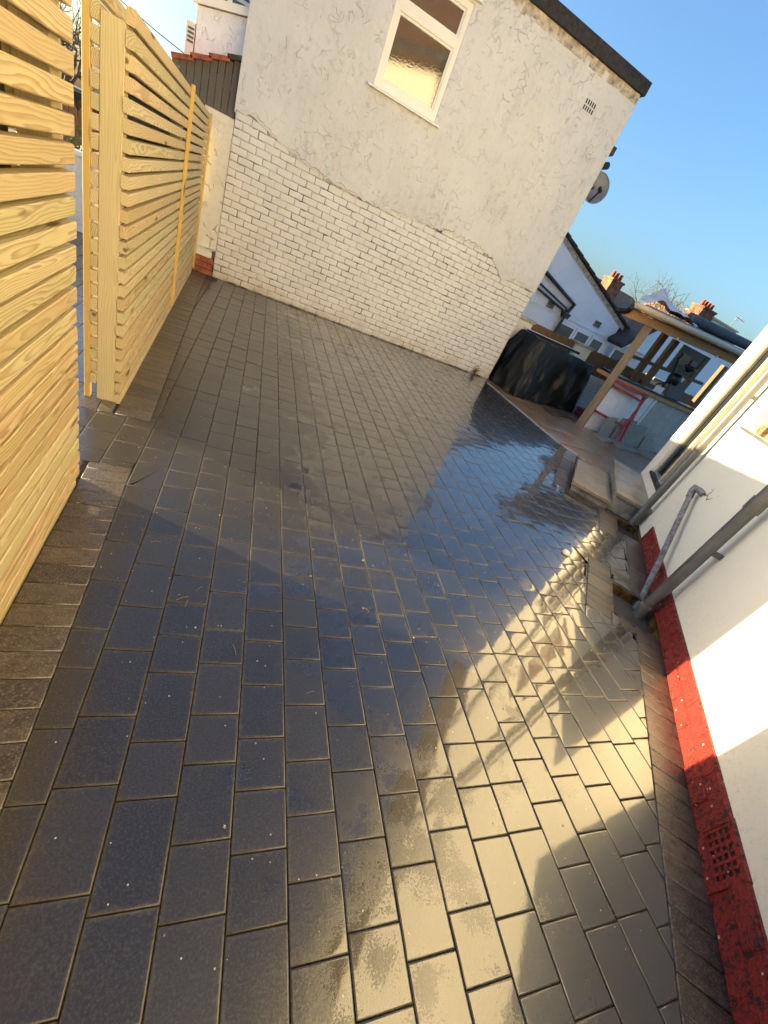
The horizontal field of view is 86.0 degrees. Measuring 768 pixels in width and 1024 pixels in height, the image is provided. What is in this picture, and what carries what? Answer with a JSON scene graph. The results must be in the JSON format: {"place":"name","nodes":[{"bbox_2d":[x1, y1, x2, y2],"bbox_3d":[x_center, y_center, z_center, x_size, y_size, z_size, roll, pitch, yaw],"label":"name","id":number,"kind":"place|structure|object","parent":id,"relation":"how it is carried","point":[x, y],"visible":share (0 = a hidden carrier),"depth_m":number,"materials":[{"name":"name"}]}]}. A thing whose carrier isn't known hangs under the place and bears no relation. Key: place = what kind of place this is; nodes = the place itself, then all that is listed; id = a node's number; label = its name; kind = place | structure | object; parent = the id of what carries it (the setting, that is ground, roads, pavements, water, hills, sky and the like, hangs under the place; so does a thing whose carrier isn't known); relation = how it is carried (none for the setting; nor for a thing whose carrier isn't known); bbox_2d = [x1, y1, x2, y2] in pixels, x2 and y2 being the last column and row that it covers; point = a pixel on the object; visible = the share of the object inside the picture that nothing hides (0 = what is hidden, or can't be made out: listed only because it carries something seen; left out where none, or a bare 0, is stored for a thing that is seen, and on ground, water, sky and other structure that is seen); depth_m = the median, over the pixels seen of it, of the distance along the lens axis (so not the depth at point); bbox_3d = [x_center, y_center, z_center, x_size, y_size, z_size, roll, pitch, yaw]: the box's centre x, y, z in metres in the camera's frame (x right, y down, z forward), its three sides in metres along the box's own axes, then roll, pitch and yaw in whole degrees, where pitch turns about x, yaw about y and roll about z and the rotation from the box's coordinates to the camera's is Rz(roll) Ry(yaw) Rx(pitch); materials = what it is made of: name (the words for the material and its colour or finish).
{"place":"outdoors","nodes":[
{"label":"outdoors","id":0,"kind":"place"},
{"bbox_2d":[120,0,183,53],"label":"overhead cable","id":1,"kind":"object","parent":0,"point":[158,32],"visible":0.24,"depth_m":20.15,"materials":[{"name":"grey plastic"}]},
{"bbox_2d":[0,231,680,1023],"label":"paving","id":2,"kind":"structure","parent":0,"point":[340,719],"depth_m":1.60,"materials":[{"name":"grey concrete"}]},
{"bbox_2d":[0,0,79,624],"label":"slatted fence","id":3,"kind":"object","parent":2,"relation":"on","point":[39,433],"visible":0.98,"depth_m":1.27,"materials":[{"name":"yellow wood"}]},
{"bbox_2d":[8,127,98,236],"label":"garden wall","id":4,"kind":"structure","parent":2,"relation":"on","point":[76,169],"depth_m":5.28,"materials":[{"name":"white paint"}]},
{"bbox_2d":[192,105,234,275],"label":"rendered pier","id":5,"kind":"structure","parent":2,"relation":"on","point":[222,127],"depth_m":5.74,"materials":[{"name":"beige paint"}]},
{"bbox_2d":[0,270,733,1023],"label":"edging","id":6,"kind":"object","parent":2,"relation":"on","point":[38,622],"visible":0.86,"depth_m":1.71,"materials":[{"name":"brown concrete"}]},
{"bbox_2d":[470,362,480,375],"bbox_3d":[1.827,-2.818,8.144,0.238,0.245,0.139,11,34,-23],"label":"dry weed","id":7,"kind":"object","parent":2,"relation":"on","point":[476,368],"visible":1,"depth_m":8.15,"materials":[{"name":"brown plant"}]},
{"bbox_2d":[487,382,584,460],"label":"edge trim","id":8,"kind":"structure","parent":2,"relation":"on","point":[580,457],"depth_m":6.81,"materials":[{"name":"silver metal"}]},
{"bbox_2d":[562,549,569,555],"bbox_3d":[1.546,0.339,3.485,0.070,0.034,0.071,-6,43,-41],"label":"stone chip","id":9,"kind":"object","parent":2,"relation":"on","point":[566,552],"visible":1,"depth_m":3.47,"materials":[{"name":"beige stone"}]},
{"bbox_2d":[570,459,651,525],"bbox_3d":[2.941,-0.398,5.429,0.902,0.275,1.660,33,32,12],"label":"doorstep","id":10,"kind":"object","parent":2,"relation":"on","point":[618,488],"visible":0.94,"depth_m":4.99,"materials":[{"name":"concrete"}]},
{"bbox_2d":[616,516,640,543],"bbox_3d":[2.678,0.266,4.617,0.290,0.178,0.440,33,32,12],"label":"drain gully","id":11,"kind":"object","parent":2,"relation":"in","point":[629,528],"visible":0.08,"depth_m":4.74,"materials":[{"name":"brown metal"}]},
{"bbox_2d":[610,580,659,640],"bbox_3d":[1.912,0.822,3.252,0.385,0.178,0.480,33,32,12],"label":"drain gully","id":12,"kind":"object","parent":2,"relation":"in","point":[628,597],"visible":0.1,"depth_m":3.31,"materials":[{"name":"metal"}]},
{"bbox_2d":[639,325,767,1023],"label":"cream house","id":13,"kind":"structure","parent":2,"relation":"on","point":[711,614],"depth_m":2.37,"materials":[{"name":"paint"}]},
{"bbox_2d":[632,484,705,608],"bbox_3d":[2.502,0.297,3.607,0.110,0.927,1.169,34,32,14],"label":"waste pipe","id":14,"kind":"object","parent":13,"relation":"attached to","point":[690,494],"visible":0.81,"depth_m":3.61,"materials":[{"name":"grey plastic"}]},
{"bbox_2d":[628,367,767,525],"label":"downpipe","id":15,"kind":"object","parent":13,"relation":"attached to","point":[747,396],"visible":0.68,"depth_m":4.20,"materials":[{"name":"grey plastic"}]},
{"bbox_2d":[632,484,767,619],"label":"downpipe","id":16,"kind":"object","parent":13,"relation":"attached to","point":[751,509],"visible":0.85,"depth_m":2.91,"materials":[{"name":"grey plastic"}]},
{"bbox_2d":[649,340,767,490],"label":"door","id":17,"kind":"structure","parent":13,"relation":"in","point":[758,364],"depth_m":4.89,"materials":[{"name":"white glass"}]},
{"bbox_2d":[73,85,647,631],"bbox_3d":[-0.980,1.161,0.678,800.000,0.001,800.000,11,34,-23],"label":"ground","id":18,"kind":"structure","parent":0,"point":[625,609],"depth_m":3.31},
{"bbox_2d":[59,0,98,92],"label":"bare tree","id":19,"kind":"object","parent":18,"relation":"on","point":[68,78],"visible":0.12,"depth_m":8.54,"materials":[{"name":"brown plant"}]},
{"bbox_2d":[62,104,98,151],"bbox_3d":[-5.700,-5.955,6.295,3.350,1.170,0.057,11,34,-23],"label":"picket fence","id":20,"kind":"object","parent":18,"relation":"on","point":[72,110],"visible":0.06,"depth_m":6.42,"materials":[{"name":"brown wood"}]},
{"bbox_2d":[63,127,98,151],"bbox_3d":[-4.729,-4.838,5.575,3.302,1.130,0.789,11,34,-23],"label":"hedge","id":21,"kind":"object","parent":18,"relation":"on","point":[77,137],"visible":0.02,"depth_m":5.35,"materials":[{"name":"green plant"}]},
{"bbox_2d":[68,86,98,151],"bbox_3d":[-6.449,-7.739,8.309,4.090,1.470,1.740,7,36,-27],"label":"parked car","id":22,"kind":"object","parent":18,"relation":"on","point":[78,98],"depth_m":7.71,"materials":[{"name":"blue paint"}]},
{"bbox_2d":[81,0,212,403],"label":"slatted fence","id":23,"kind":"object","parent":18,"relation":"on","point":[150,122],"visible":0.99,"depth_m":2.41,"materials":[{"name":"yellow wood"}]},
{"bbox_2d":[522,232,704,396],"bbox_3d":[6.216,-7.920,14.560,13.500,4.837,6.800,11,34,-23],"label":"neighbour bungalow","id":24,"kind":"object","parent":18,"relation":"on","point":[570,298],"visible":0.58,"depth_m":12.42,"materials":[{"name":"paint"}]},
{"bbox_2d":[556,321,576,338],"bbox_3d":[5.560,-5.565,12.704,0.680,0.470,0.040,11,34,-23],"label":"window","id":25,"kind":"structure","parent":24,"relation":"in","point":[567,330],"depth_m":12.69,"materials":[{"name":"white glass"}]},
{"bbox_2d":[571,328,591,344],"bbox_3d":[6.181,-5.443,12.968,0.630,0.470,0.040,11,34,-23],"label":"window","id":26,"kind":"structure","parent":24,"relation":"in","point":[579,335],"depth_m":12.92,"materials":[{"name":"white glass"}]},
{"bbox_2d":[587,336,605,352],"bbox_3d":[6.765,-5.329,13.216,0.580,0.470,0.040,11,34,-23],"label":"window","id":27,"kind":"structure","parent":24,"relation":"in","point":[596,343],"depth_m":13.18,"materials":[{"name":"white glass"}]},
{"bbox_2d":[608,347,625,360],"bbox_3d":[7.698,-5.146,13.613,0.600,0.470,0.040,11,34,-23],"label":"window","id":28,"kind":"structure","parent":24,"relation":"in","point":[617,353],"depth_m":13.55,"materials":[{"name":"white glass"}]},
{"bbox_2d":[598,271,639,321],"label":"brown roofed house","id":29,"kind":"structure","parent":18,"relation":"on","point":[612,284],"depth_m":26.15,"materials":[{"name":"brick"}]},
{"bbox_2d":[627,272,688,321],"bbox_3d":[18.320,-13.437,29.606,4.835,6.638,4.696,11,34,-23],"label":"bare tree","id":30,"kind":"object","parent":18,"relation":"on","point":[659,305],"visible":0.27,"depth_m":28.43,"materials":[{"name":"brown plant"}]},
{"bbox_2d":[658,299,690,319],"bbox_3d":[21.096,-13.013,31.426,4.988,5.948,4.017,11,34,-23],"label":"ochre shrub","id":31,"kind":"object","parent":18,"relation":"on","point":[680,309],"visible":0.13,"depth_m":29.80,"materials":[{"name":"yellow plant"}]},
{"bbox_2d":[641,299,738,400],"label":"dormer house","id":32,"kind":"structure","parent":18,"relation":"on","point":[703,308],"depth_m":30.32,"materials":[{"name":"white paint"}]},
{"bbox_2d":[59,0,767,350],"label":"sky","id":33,"kind":"structure","parent":0,"point":[686,199],"materials":[{"name":"blue"}]},
{"bbox_2d":[212,0,651,378],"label":"white house","id":34,"kind":"structure","parent":0,"point":[419,176],"depth_m":6.01,"materials":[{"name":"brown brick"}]},
{"bbox_2d":[171,51,241,119],"bbox_3d":[-2.293,-5.678,5.488,0.843,0.786,0.960,11,34,-23],"label":"boarded porch","id":35,"kind":"object","parent":34,"relation":"attached to","point":[196,69],"visible":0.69,"depth_m":5.16,"materials":[{"name":"wood"}]},
{"bbox_2d":[193,0,249,90],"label":"bay window","id":36,"kind":"structure","parent":34,"relation":"attached to","point":[220,27],"depth_m":5.23,"materials":[{"name":"white paint"}]},
{"bbox_2d":[184,19,195,54],"bbox_3d":[-2.492,-6.070,5.323,0.110,0.350,0.208,11,34,-23],"label":"vent box","id":37,"kind":"object","parent":36,"relation":"attached to","point":[190,36],"visible":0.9,"depth_m":5.23,"materials":[{"name":"white plastic"}]},
{"bbox_2d":[194,0,249,17],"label":"window","id":38,"kind":"structure","parent":36,"relation":"in","point":[240,8],"depth_m":5.13,"materials":[{"name":"white plastic"}]},
{"bbox_2d":[368,0,482,127],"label":"window","id":39,"kind":"structure","parent":34,"relation":"in","point":[424,38],"depth_m":5.35,"materials":[{"name":"white plastic"}]},
{"bbox_2d":[585,171,609,203],"bbox_3d":[3.543,-5.577,7.029,0.522,0.462,0.389,37,33,18],"label":"satellite dish","id":40,"kind":"object","parent":34,"relation":"attached to","point":[598,192],"visible":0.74,"depth_m":7.08,"materials":[{"name":"grey metal"}]},
{"bbox_2d":[482,377,657,520],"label":"patio","id":41,"kind":"structure","parent":0,"point":[587,445],"depth_m":7.47,"materials":[{"name":"stone"}]},
{"bbox_2d":[489,329,593,412],"bbox_3d":[3.333,-2.989,8.640,2.217,1.085,1.260,4,37,-31],"label":"tarpaulin","id":42,"kind":"object","parent":41,"relation":"on","point":[532,367],"visible":0.93,"depth_m":8.17,"materials":[{"name":"black plastic"}]},
{"bbox_2d":[524,327,579,354],"bbox_3d":[3.559,-3.603,8.690,1.500,0.055,0.135,10,35,-24],"label":"white board","id":43,"kind":"object","parent":42,"relation":"on","point":[555,342],"visible":0.86,"depth_m":8.63,"materials":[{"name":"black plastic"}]},
{"bbox_2d":[592,433,612,442],"bbox_3d":[4.289,-1.443,8.054,0.400,0.040,0.300,-1,40,-36],"label":"loose slab","id":44,"kind":"object","parent":41,"relation":"on","point":[602,438],"depth_m":7.99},
{"bbox_2d":[509,315,701,408],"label":"boundary wall","id":45,"kind":"structure","parent":41,"relation":"on","point":[594,358],"depth_m":9.59,"materials":[{"name":"beige paint"}]},
{"bbox_2d":[597,416,618,436],"bbox_3d":[4.449,-1.694,8.182,0.301,0.421,0.102,11,34,-23],"label":"leaning slab","id":46,"kind":"object","parent":41,"relation":"on","point":[607,427],"depth_m":8.16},
{"bbox_2d":[583,380,648,441],"bbox_3d":[4.554,-1.934,8.027,0.878,1.035,0.271,15,33,-17],"label":"trestle","id":47,"kind":"object","parent":41,"relation":"on","point":[635,412],"visible":0.81,"depth_m":8.03,"materials":[{"name":"red paint"}]},
{"bbox_2d":[607,437,639,453],"bbox_3d":[4.793,-1.327,8.243,0.700,0.040,0.400,7,36,-27],"label":"loose slab","id":48,"kind":"object","parent":41,"relation":"on","point":[622,445],"depth_m":8.16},
{"bbox_2d":[610,418,637,442],"bbox_3d":[4.847,-1.641,8.315,0.421,0.499,0.116,11,34,-23],"label":"leaning slab","id":49,"kind":"object","parent":41,"relation":"on","point":[629,431],"depth_m":8.30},
{"bbox_2d":[626,425,647,447],"bbox_3d":[5.158,-1.579,8.486,0.500,0.458,0.127,10,35,-24],"label":"leaning slab","id":50,"kind":"object","parent":41,"relation":"on","point":[636,436],"depth_m":8.49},
{"bbox_2d":[633,447,655,460],"bbox_3d":[5.493,-1.132,8.456,0.750,0.040,0.420,14,33,-19],"label":"loose slab","id":51,"kind":"object","parent":41,"relation":"on","point":[647,455],"depth_m":8.35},
{"bbox_2d":[637,437,654,451],"bbox_3d":[5.515,-1.425,8.668,0.340,0.300,0.111,11,34,-23],"label":"leaning slab","id":52,"kind":"object","parent":41,"relation":"on","point":[646,444],"depth_m":8.65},
{"bbox_2d":[576,301,744,452],"bbox_3d":[5.781,-2.859,8.802,5.085,2.551,2.113,11,34,-23],"label":"timber bar","id":53,"kind":"object","parent":41,"relation":"on","point":[661,417],"visible":0.73,"depth_m":8.28,"materials":[{"name":"wood"}]},
{"bbox_2d":[653,385,664,393],"bbox_3d":[5.651,-2.521,8.465,0.144,0.125,0.124,-1,40,-36],"label":"box","id":54,"kind":"object","parent":53,"relation":"on","point":[658,389],"visible":1,"depth_m":8.42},
{"bbox_2d":[642,288,697,326],"bbox_3d":[5.046,-3.553,7.128,2.008,0.371,0.620,11,34,-23],"label":"plastic sheet","id":55,"kind":"object","parent":53,"relation":"on","point":[660,296],"visible":1,"depth_m":7.08,"materials":[{"name":"white plastic"}]},
{"bbox_2d":[664,382,687,401],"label":"stone slab","id":56,"kind":"structure","parent":53,"relation":"on","point":[676,393],"depth_m":8.74,"materials":[{"name":"grey stone"}]},
{"bbox_2d":[656,357,698,387],"bbox_3d":[6.137,-2.793,8.636,0.845,0.737,0.315,-6,43,-40],"label":"swing arm lamp","id":57,"kind":"object","parent":53,"relation":"on","point":[674,378],"visible":0.89,"depth_m":8.55,"materials":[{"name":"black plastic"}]},
{"bbox_2d":[687,313,752,349],"bbox_3d":[6.712,-3.358,7.940,2.487,0.279,0.169,11,34,-23],"label":"felt roll","id":58,"kind":"object","parent":53,"relation":"on","point":[716,330],"visible":0.67,"depth_m":7.73,"materials":[{"name":"black"}]},
{"bbox_2d":[574,406,584,415],"bbox_3d":[4.485,-2.191,9.159,0.567,0.189,0.385,26,31,1],"label":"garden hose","id":59,"kind":"object","parent":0,"point":[580,410],"visible":0.32,"depth_m":9.05,"materials":[{"name":"red rubber"}]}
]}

